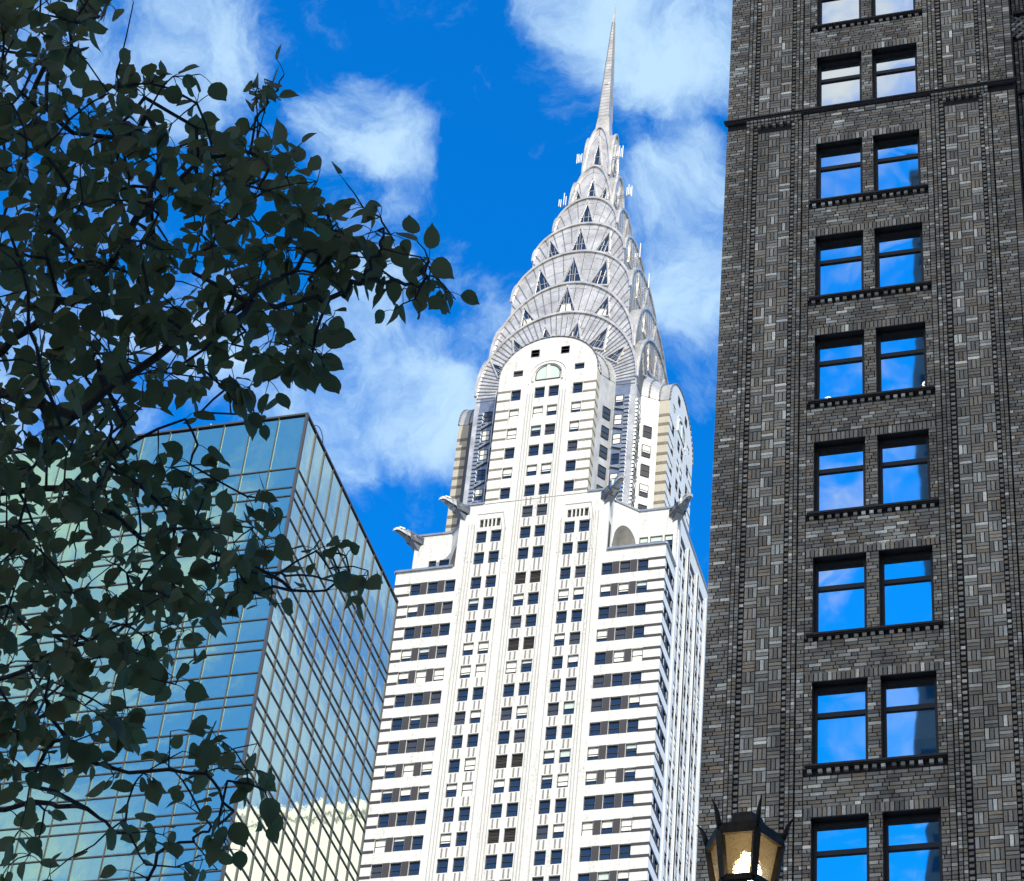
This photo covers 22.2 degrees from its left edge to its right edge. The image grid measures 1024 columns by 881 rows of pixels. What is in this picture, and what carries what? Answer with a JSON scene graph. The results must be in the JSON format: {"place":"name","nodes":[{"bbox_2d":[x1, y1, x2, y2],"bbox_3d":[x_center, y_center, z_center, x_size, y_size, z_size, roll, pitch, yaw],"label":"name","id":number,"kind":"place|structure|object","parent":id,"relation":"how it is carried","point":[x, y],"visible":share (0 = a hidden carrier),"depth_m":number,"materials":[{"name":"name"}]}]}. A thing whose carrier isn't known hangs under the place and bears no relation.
{"place":"outdoors","nodes":[
{"label":"outdoors","id":0,"kind":"place"},
{"bbox_2d":[0,0,732,589],"label":"sky","id":1,"kind":"structure","parent":0,"point":[469,119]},
{"bbox_2d":[696,0,1023,880],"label":"brick building","id":2,"kind":"structure","parent":0,"point":[862,718],"depth_m":67.61,"materials":[{"name":"brick"}]},
{"bbox_2d":[816,137,862,198],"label":"window","id":3,"kind":"structure","parent":2,"relation":"in","point":[840,161],"depth_m":75.28,"materials":[{"name":"blue"}]},
{"bbox_2d":[817,51,861,106],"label":"window","id":4,"kind":"structure","parent":2,"relation":"in","point":[839,75],"depth_m":77.94,"materials":[{"name":"white"}]},
{"bbox_2d":[811,813,868,880],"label":"window","id":5,"kind":"structure","parent":2,"relation":"in","point":[840,842],"depth_m":59.86,"materials":[{"name":"blue"}]},
{"bbox_2d":[812,676,867,763],"bbox_3d":[7.819,6.764,62.046,1.330,2.466,0.334,-7,-43,15],"label":"window","id":6,"kind":"structure","parent":2,"relation":"in","point":[840,729],"depth_m":62.26,"materials":[{"name":"blue"}]},
{"bbox_2d":[813,551,866,631],"bbox_3d":[8.142,3.874,64.638,1.330,2.466,0.334,-7,-43,15],"label":"window","id":7,"kind":"structure","parent":2,"relation":"in","point":[840,591],"depth_m":64.85,"materials":[{"name":"blue"}]},
{"bbox_2d":[814,436,865,510],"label":"window","id":8,"kind":"structure","parent":2,"relation":"in","point":[839,463],"depth_m":67.47,"materials":[{"name":"blue"}]},
{"bbox_2d":[815,329,864,398],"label":"window","id":9,"kind":"structure","parent":2,"relation":"in","point":[839,355],"depth_m":70.09,"materials":[{"name":"blue"}]},
{"bbox_2d":[816,230,863,294],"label":"window","id":10,"kind":"structure","parent":2,"relation":"in","point":[839,255],"depth_m":72.68,"materials":[{"name":"blue"}]},
{"bbox_2d":[819,0,860,23],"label":"window","id":11,"kind":"structure","parent":2,"relation":"in","point":[830,11],"depth_m":80.10,"materials":[{"name":"white"}]},
{"bbox_2d":[872,0,914,15],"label":"window","id":12,"kind":"structure","parent":2,"relation":"in","point":[880,7],"depth_m":79.55,"materials":[{"name":"white"}]},
{"bbox_2d":[872,42,917,97],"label":"window","id":13,"kind":"structure","parent":2,"relation":"in","point":[895,66],"depth_m":77.52,"materials":[{"name":"white"}]},
{"bbox_2d":[873,129,920,190],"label":"window","id":14,"kind":"structure","parent":2,"relation":"in","point":[897,154],"depth_m":74.88,"materials":[{"name":"blue"}]},
{"bbox_2d":[874,221,923,286],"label":"window","id":15,"kind":"structure","parent":2,"relation":"in","point":[899,248],"depth_m":72.26,"materials":[{"name":"blue"}]},
{"bbox_2d":[876,321,926,391],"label":"window","id":16,"kind":"structure","parent":2,"relation":"in","point":[901,348],"depth_m":69.66,"materials":[{"name":"blue"}]},
{"bbox_2d":[877,428,930,503],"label":"window","id":17,"kind":"structure","parent":2,"relation":"in","point":[904,461],"depth_m":67.06,"materials":[{"name":"blue"}]},
{"bbox_2d":[879,544,934,625],"bbox_3d":[9.732,3.679,64.222,1.330,2.466,0.334,-7,-43,15],"label":"window","id":18,"kind":"structure","parent":2,"relation":"in","point":[907,587],"depth_m":64.44,"materials":[{"name":"blue"}]},
{"bbox_2d":[880,670,938,756],"bbox_3d":[9.409,6.569,61.631,1.330,2.466,0.334,-7,-43,15],"label":"window","id":19,"kind":"structure","parent":2,"relation":"in","point":[910,713],"depth_m":61.84,"materials":[{"name":"blue"}]},
{"bbox_2d":[882,807,942,880],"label":"window","id":20,"kind":"structure","parent":2,"relation":"in","point":[912,837],"depth_m":59.39,"materials":[{"name":"blue"}]},
{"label":"pavement","id":21,"kind":"structure","parent":0,"visible":0},
{"bbox_2d":[0,412,398,880],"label":"office tower","id":22,"kind":"structure","parent":21,"relation":"on","point":[297,696],"depth_m":141.21,"materials":[{"name":"blue"}]},
{"bbox_2d":[697,794,795,880],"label":"street lamp","id":23,"kind":"object","parent":21,"relation":"on","point":[746,846],"visible":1,"depth_m":13.32,"materials":[{"name":"black metal"}]},
{"label":"ground","id":24,"kind":"structure","parent":0,"visible":0},
{"bbox_2d":[0,0,479,880],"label":"tree","id":25,"kind":"object","parent":24,"relation":"on","point":[152,324],"visible":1,"depth_m":8.01,"materials":[{"name":"green plant"}]},
{"bbox_2d":[359,1,707,880],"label":"skyscraper","id":26,"kind":"structure","parent":24,"relation":"on","point":[543,705],"depth_m":308.53,"materials":[{"name":"white brick"}]},
{"bbox_2d":[370,865,382,878],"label":"window","id":27,"kind":"structure","parent":26,"relation":"in","point":[376,871],"depth_m":288.45,"materials":[{"name":"black"}]},
{"bbox_2d":[374,839,385,852],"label":"window","id":28,"kind":"structure","parent":26,"relation":"in","point":[379,844],"depth_m":290.64,"materials":[{"name":"white"}]},
{"bbox_2d":[377,814,389,827],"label":"window","id":29,"kind":"structure","parent":26,"relation":"in","point":[383,820],"depth_m":292.85,"materials":[{"name":"blue"}]},
{"bbox_2d":[381,790,392,802],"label":"window","id":30,"kind":"structure","parent":26,"relation":"in","point":[387,797],"depth_m":295.07,"materials":[{"name":"blue"}]},
{"bbox_2d":[384,766,395,778],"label":"window","id":31,"kind":"structure","parent":26,"relation":"in","point":[390,770],"depth_m":297.24,"materials":[{"name":"blue"}]},
{"bbox_2d":[389,863,400,876],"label":"window","id":32,"kind":"structure","parent":26,"relation":"in","point":[395,869],"depth_m":287.88,"materials":[{"name":"blue"}]},
{"bbox_2d":[392,838,404,851],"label":"window","id":33,"kind":"structure","parent":26,"relation":"in","point":[399,845],"depth_m":290.07,"materials":[{"name":"blue"}]},
{"bbox_2d":[396,813,407,825],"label":"window","id":34,"kind":"structure","parent":26,"relation":"in","point":[401,817],"depth_m":292.27,"materials":[{"name":"blue"}]},
{"bbox_2d":[399,788,410,801],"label":"window","id":35,"kind":"structure","parent":26,"relation":"in","point":[405,793],"depth_m":294.50,"materials":[{"name":"white"}]},
{"bbox_2d":[403,764,413,776],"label":"window","id":36,"kind":"structure","parent":26,"relation":"in","point":[408,769],"depth_m":296.70,"materials":[{"name":"white"}]},
{"bbox_2d":[408,862,419,875],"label":"window","id":37,"kind":"structure","parent":26,"relation":"in","point":[414,867],"depth_m":287.32,"materials":[{"name":"blue"}]},
{"bbox_2d":[411,836,423,849],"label":"window","id":38,"kind":"structure","parent":26,"relation":"in","point":[417,842],"depth_m":289.50,"materials":[{"name":"blue"}]},
{"bbox_2d":[415,811,426,824],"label":"window","id":39,"kind":"structure","parent":26,"relation":"in","point":[420,818],"depth_m":291.74,"materials":[{"name":"blue"}]},
{"bbox_2d":[418,786,429,799],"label":"window","id":40,"kind":"structure","parent":26,"relation":"in","point":[423,794],"depth_m":293.92,"materials":[{"name":"blue"}]},
{"bbox_2d":[421,762,432,774],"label":"window","id":41,"kind":"structure","parent":26,"relation":"in","point":[427,767],"depth_m":296.15,"materials":[{"name":"white"}]},
{"bbox_2d":[436,859,448,872],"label":"window","id":42,"kind":"structure","parent":26,"relation":"in","point":[442,865],"depth_m":286.48,"materials":[{"name":"blue"}]},
{"bbox_2d":[439,834,450,847],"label":"window","id":43,"kind":"structure","parent":26,"relation":"in","point":[445,838],"depth_m":288.73,"materials":[{"name":"white"}]},
{"bbox_2d":[443,809,453,821],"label":"window","id":44,"kind":"structure","parent":26,"relation":"in","point":[448,814],"depth_m":290.92,"materials":[{"name":"blue"}]},
{"bbox_2d":[445,784,456,797],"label":"window","id":45,"kind":"structure","parent":26,"relation":"in","point":[449,792],"depth_m":293.13,"materials":[{"name":"blue"}]},
{"bbox_2d":[448,760,459,772],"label":"window","id":46,"kind":"structure","parent":26,"relation":"in","point":[454,765],"depth_m":295.36,"materials":[{"name":"blue"}]},
{"bbox_2d":[453,858,464,871],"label":"window","id":47,"kind":"structure","parent":26,"relation":"in","point":[458,865],"depth_m":285.99,"materials":[{"name":"blue"}]},
{"bbox_2d":[456,832,467,845],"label":"window","id":48,"kind":"structure","parent":26,"relation":"in","point":[461,839],"depth_m":288.24,"materials":[{"name":"blue"}]},
{"bbox_2d":[458,807,469,820],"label":"window","id":49,"kind":"structure","parent":26,"relation":"in","point":[464,813],"depth_m":290.43,"materials":[{"name":"blue"}]},
{"bbox_2d":[461,783,472,795],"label":"window","id":50,"kind":"structure","parent":26,"relation":"in","point":[467,788],"depth_m":292.63,"materials":[{"name":"white"}]},
{"bbox_2d":[464,758,475,771],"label":"window","id":51,"kind":"structure","parent":26,"relation":"in","point":[469,763],"depth_m":294.85,"materials":[{"name":"white"}]},
{"bbox_2d":[485,855,496,869],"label":"window","id":52,"kind":"structure","parent":26,"relation":"in","point":[491,861],"depth_m":285.09,"materials":[{"name":"blue"}]},
{"bbox_2d":[487,830,499,843],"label":"window","id":53,"kind":"structure","parent":26,"relation":"in","point":[493,836],"depth_m":287.25,"materials":[{"name":"black"}]},
{"bbox_2d":[490,805,501,817],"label":"window","id":54,"kind":"structure","parent":26,"relation":"in","point":[496,810],"depth_m":289.54,"materials":[{"name":"blue"}]},
{"bbox_2d":[493,780,504,792],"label":"window","id":55,"kind":"structure","parent":26,"relation":"in","point":[498,787],"depth_m":291.70,"materials":[{"name":"white"}]},
{"bbox_2d":[495,755,506,768],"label":"window","id":56,"kind":"structure","parent":26,"relation":"in","point":[501,761],"depth_m":293.92,"materials":[{"name":"black"}]},
{"bbox_2d":[501,854,512,867],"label":"window","id":57,"kind":"structure","parent":26,"relation":"in","point":[507,860],"depth_m":284.60,"materials":[{"name":"blue"}]},
{"bbox_2d":[504,828,515,841],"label":"window","id":58,"kind":"structure","parent":26,"relation":"in","point":[509,835],"depth_m":286.83,"materials":[{"name":"black"}]},
{"bbox_2d":[506,803,517,816],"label":"window","id":59,"kind":"structure","parent":26,"relation":"in","point":[512,809],"depth_m":289.08,"materials":[{"name":"blue"}]},
{"bbox_2d":[509,778,520,791],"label":"window","id":60,"kind":"structure","parent":26,"relation":"in","point":[514,785],"depth_m":291.28,"materials":[{"name":"blue"}]},
{"bbox_2d":[511,754,522,766],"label":"window","id":61,"kind":"structure","parent":26,"relation":"in","point":[517,760],"depth_m":293.42,"materials":[{"name":"black"}]},
{"bbox_2d":[519,306,534,327],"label":"triangular window","id":62,"kind":"structure","parent":26,"relation":"in","point":[528,317],"depth_m":347.93,"materials":[{"name":"silver metal"}]},
{"bbox_2d":[534,851,545,865],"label":"window","id":63,"kind":"structure","parent":26,"relation":"in","point":[539,859],"depth_m":283.70,"materials":[{"name":"blue"}]},
{"bbox_2d":[536,826,547,839],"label":"window","id":64,"kind":"structure","parent":26,"relation":"in","point":[542,831],"depth_m":285.92,"materials":[{"name":"blue"}]},
{"bbox_2d":[533,267,551,294],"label":"triangular window","id":65,"kind":"structure","parent":26,"relation":"in","point":[541,278],"depth_m":354.10,"materials":[{"name":"silver metal"}]},
{"bbox_2d":[539,800,549,813],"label":"window","id":66,"kind":"structure","parent":26,"relation":"in","point":[544,806],"depth_m":288.09,"materials":[{"name":"blue"}]},
{"bbox_2d":[541,776,552,788],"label":"window","id":67,"kind":"structure","parent":26,"relation":"in","point":[546,783],"depth_m":290.35,"materials":[{"name":"blue"}]},
{"bbox_2d":[535,365,560,380],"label":"arched window","id":68,"kind":"structure","parent":26,"relation":"in","point":[548,371],"depth_m":333.46,"materials":[{"name":"white glass"}]},
{"bbox_2d":[543,751,554,764],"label":"window","id":69,"kind":"structure","parent":26,"relation":"in","point":[548,756],"depth_m":292.56,"materials":[{"name":"white"}]},
{"bbox_2d":[547,238,559,257],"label":"triangular window","id":70,"kind":"structure","parent":26,"relation":"in","point":[551,246],"depth_m":360.51,"materials":[{"name":"silver metal"}]},
{"bbox_2d":[550,850,561,863],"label":"window","id":71,"kind":"structure","parent":26,"relation":"in","point":[556,856],"depth_m":283.21,"materials":[{"name":"blue"}]},
{"bbox_2d":[553,824,564,837],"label":"window","id":72,"kind":"structure","parent":26,"relation":"in","point":[558,830],"depth_m":285.43,"materials":[{"name":"white"}]},
{"bbox_2d":[555,799,566,812],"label":"window","id":73,"kind":"structure","parent":26,"relation":"in","point":[560,806],"depth_m":287.67,"materials":[{"name":"blue"}]},
{"bbox_2d":[557,774,568,787],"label":"window","id":74,"kind":"structure","parent":26,"relation":"in","point":[562,780],"depth_m":289.86,"materials":[{"name":"white"}]},
{"bbox_2d":[554,284,575,312],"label":"triangular window","id":75,"kind":"structure","parent":26,"relation":"in","point":[562,305],"depth_m":347.85,"materials":[{"name":"silver metal"}]},
{"bbox_2d":[559,750,570,762],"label":"window","id":76,"kind":"structure","parent":26,"relation":"in","point":[564,757],"depth_m":292.06,"materials":[{"name":"blue"}]},
{"bbox_2d":[561,254,582,282],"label":"triangular window","id":77,"kind":"structure","parent":26,"relation":"in","point":[576,274],"depth_m":353.67,"materials":[{"name":"silver metal"}]},
{"bbox_2d":[567,320,581,338],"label":"triangular window","id":78,"kind":"structure","parent":26,"relation":"in","point":[577,323],"depth_m":342.20,"materials":[{"name":"silver metal"}]},
{"bbox_2d":[569,225,587,250],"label":"triangular window","id":79,"kind":"structure","parent":26,"relation":"in","point":[575,245],"depth_m":360.21,"materials":[{"name":"silver metal"}]},
{"bbox_2d":[577,200,593,222],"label":"triangular window","id":80,"kind":"structure","parent":26,"relation":"in","point":[586,215],"depth_m":366.51,"materials":[{"name":"silver metal"}]},
{"bbox_2d":[579,848,591,861],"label":"window","id":81,"kind":"structure","parent":26,"relation":"in","point":[585,853],"depth_m":282.42,"materials":[{"name":"blue"}]},
{"bbox_2d":[581,822,592,835],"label":"window","id":82,"kind":"structure","parent":26,"relation":"in","point":[587,828],"depth_m":284.60,"materials":[{"name":"white"}]},
{"bbox_2d":[583,797,594,810],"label":"window","id":83,"kind":"structure","parent":26,"relation":"in","point":[589,802],"depth_m":286.83,"materials":[{"name":"blue"}]},
{"bbox_2d":[585,174,596,196],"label":"triangular window","id":84,"kind":"structure","parent":26,"relation":"in","point":[591,191],"depth_m":372.09,"materials":[{"name":"silver metal"}]},
{"bbox_2d":[585,772,596,784],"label":"window","id":85,"kind":"structure","parent":26,"relation":"in","point":[591,777],"depth_m":289.01,"materials":[{"name":"white"}]},
{"bbox_2d":[587,747,598,760],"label":"window","id":86,"kind":"structure","parent":26,"relation":"in","point":[594,751],"depth_m":291.28,"materials":[{"name":"white"}]},
{"bbox_2d":[591,136,602,166],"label":"triangular window","id":87,"kind":"structure","parent":26,"relation":"in","point":[597,156],"depth_m":378.46,"materials":[{"name":"silver metal"}]},
{"bbox_2d":[588,325,609,350],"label":"triangular window","id":88,"kind":"structure","parent":26,"relation":"in","point":[606,330],"depth_m":339.91,"materials":[{"name":"glass"}]},
{"bbox_2d":[590,257,608,285],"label":"triangular window","id":89,"kind":"structure","parent":26,"relation":"in","point":[604,268],"depth_m":351.78,"materials":[{"name":"silver metal"}]},
{"bbox_2d":[597,464,605,479],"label":"window","id":90,"kind":"structure","parent":26,"relation":"in","point":[601,469],"depth_m":322.89,"materials":[{"name":"blue"}]},
{"bbox_2d":[593,295,609,316],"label":"triangular window","id":91,"kind":"structure","parent":26,"relation":"in","point":[601,307],"depth_m":345.23,"materials":[{"name":"silver metal"}]},
{"bbox_2d":[595,230,610,252],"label":"triangular window","id":92,"kind":"structure","parent":26,"relation":"in","point":[603,243],"depth_m":358.45,"materials":[{"name":"silver metal"}]},
{"bbox_2d":[599,846,610,859],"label":"window","id":93,"kind":"structure","parent":26,"relation":"in","point":[605,852],"depth_m":281.83,"materials":[{"name":"blue"}]},
{"bbox_2d":[601,820,612,833],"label":"window","id":94,"kind":"structure","parent":26,"relation":"in","point":[606,828],"depth_m":284.04,"materials":[{"name":"white"}]},
{"bbox_2d":[603,795,614,808],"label":"window","id":95,"kind":"structure","parent":26,"relation":"in","point":[608,801],"depth_m":286.34,"materials":[{"name":"blue"}]},
{"bbox_2d":[605,770,615,783],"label":"window","id":96,"kind":"structure","parent":26,"relation":"in","point":[610,776],"depth_m":288.52,"materials":[{"name":"white"}]},
{"bbox_2d":[606,745,617,758],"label":"window","id":97,"kind":"structure","parent":26,"relation":"in","point":[612,751],"depth_m":290.71,"materials":[{"name":"blue"}]},
{"bbox_2d":[612,145,616,177],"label":"triangular window","id":98,"kind":"structure","parent":26,"relation":"in","point":[614,169],"depth_m":379.34,"materials":[{"name":"silver metal"}]},
{"bbox_2d":[605,345,626,362],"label":"triangular window","id":99,"kind":"structure","parent":26,"relation":"in","point":[620,350],"depth_m":337.31,"materials":[{"name":"glass"}]},
{"bbox_2d":[617,871,628,880],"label":"window","id":100,"kind":"structure","parent":26,"relation":"in","point":[622,875],"depth_m":279.23,"materials":[{"name":"white"}]},
{"bbox_2d":[619,844,630,858],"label":"window","id":101,"kind":"structure","parent":26,"relation":"in","point":[624,850],"depth_m":281.35,"materials":[{"name":"blue"}]},
{"bbox_2d":[620,819,631,832],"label":"window","id":102,"kind":"structure","parent":26,"relation":"in","point":[626,824],"depth_m":283.49,"materials":[{"name":"white"}]},
{"bbox_2d":[622,793,633,806],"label":"window","id":103,"kind":"structure","parent":26,"relation":"in","point":[628,799],"depth_m":285.71,"materials":[{"name":"blue"}]},
{"bbox_2d":[624,768,635,781],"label":"window","id":104,"kind":"structure","parent":26,"relation":"in","point":[629,775],"depth_m":287.95,"materials":[{"name":"blue"}]},
{"bbox_2d":[628,240,632,269],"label":"triangular window","id":105,"kind":"structure","parent":26,"relation":"in","point":[630,260],"depth_m":359.94,"materials":[{"name":"silver metal"}]},
{"bbox_2d":[625,744,636,756],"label":"window","id":106,"kind":"structure","parent":26,"relation":"in","point":[632,752],"depth_m":290.21,"materials":[{"name":"blue"}]},
{"bbox_2d":[636,273,641,308],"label":"triangular window","id":107,"kind":"structure","parent":26,"relation":"in","point":[638,293],"depth_m":353.84,"materials":[{"name":"silver glass"}]},
{"bbox_2d":[639,483,648,497],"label":"window","id":108,"kind":"structure","parent":26,"relation":"in","point":[643,489],"depth_m":324.78,"materials":[{"name":"white"}]},
{"bbox_2d":[640,463,649,477],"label":"window","id":109,"kind":"structure","parent":26,"relation":"in","point":[644,469],"depth_m":326.93,"materials":[{"name":"black"}]},
{"bbox_2d":[641,444,650,457],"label":"window","id":110,"kind":"structure","parent":26,"relation":"in","point":[645,448],"depth_m":329.18,"materials":[{"name":"white"}]},
{"bbox_2d":[643,425,651,438],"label":"window","id":111,"kind":"structure","parent":26,"relation":"in","point":[647,430],"depth_m":331.35,"materials":[{"name":"black"}]},
{"bbox_2d":[647,344,652,377],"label":"triangular window","id":112,"kind":"structure","parent":26,"relation":"in","point":[650,370],"depth_m":342.62,"materials":[{"name":"glass"}]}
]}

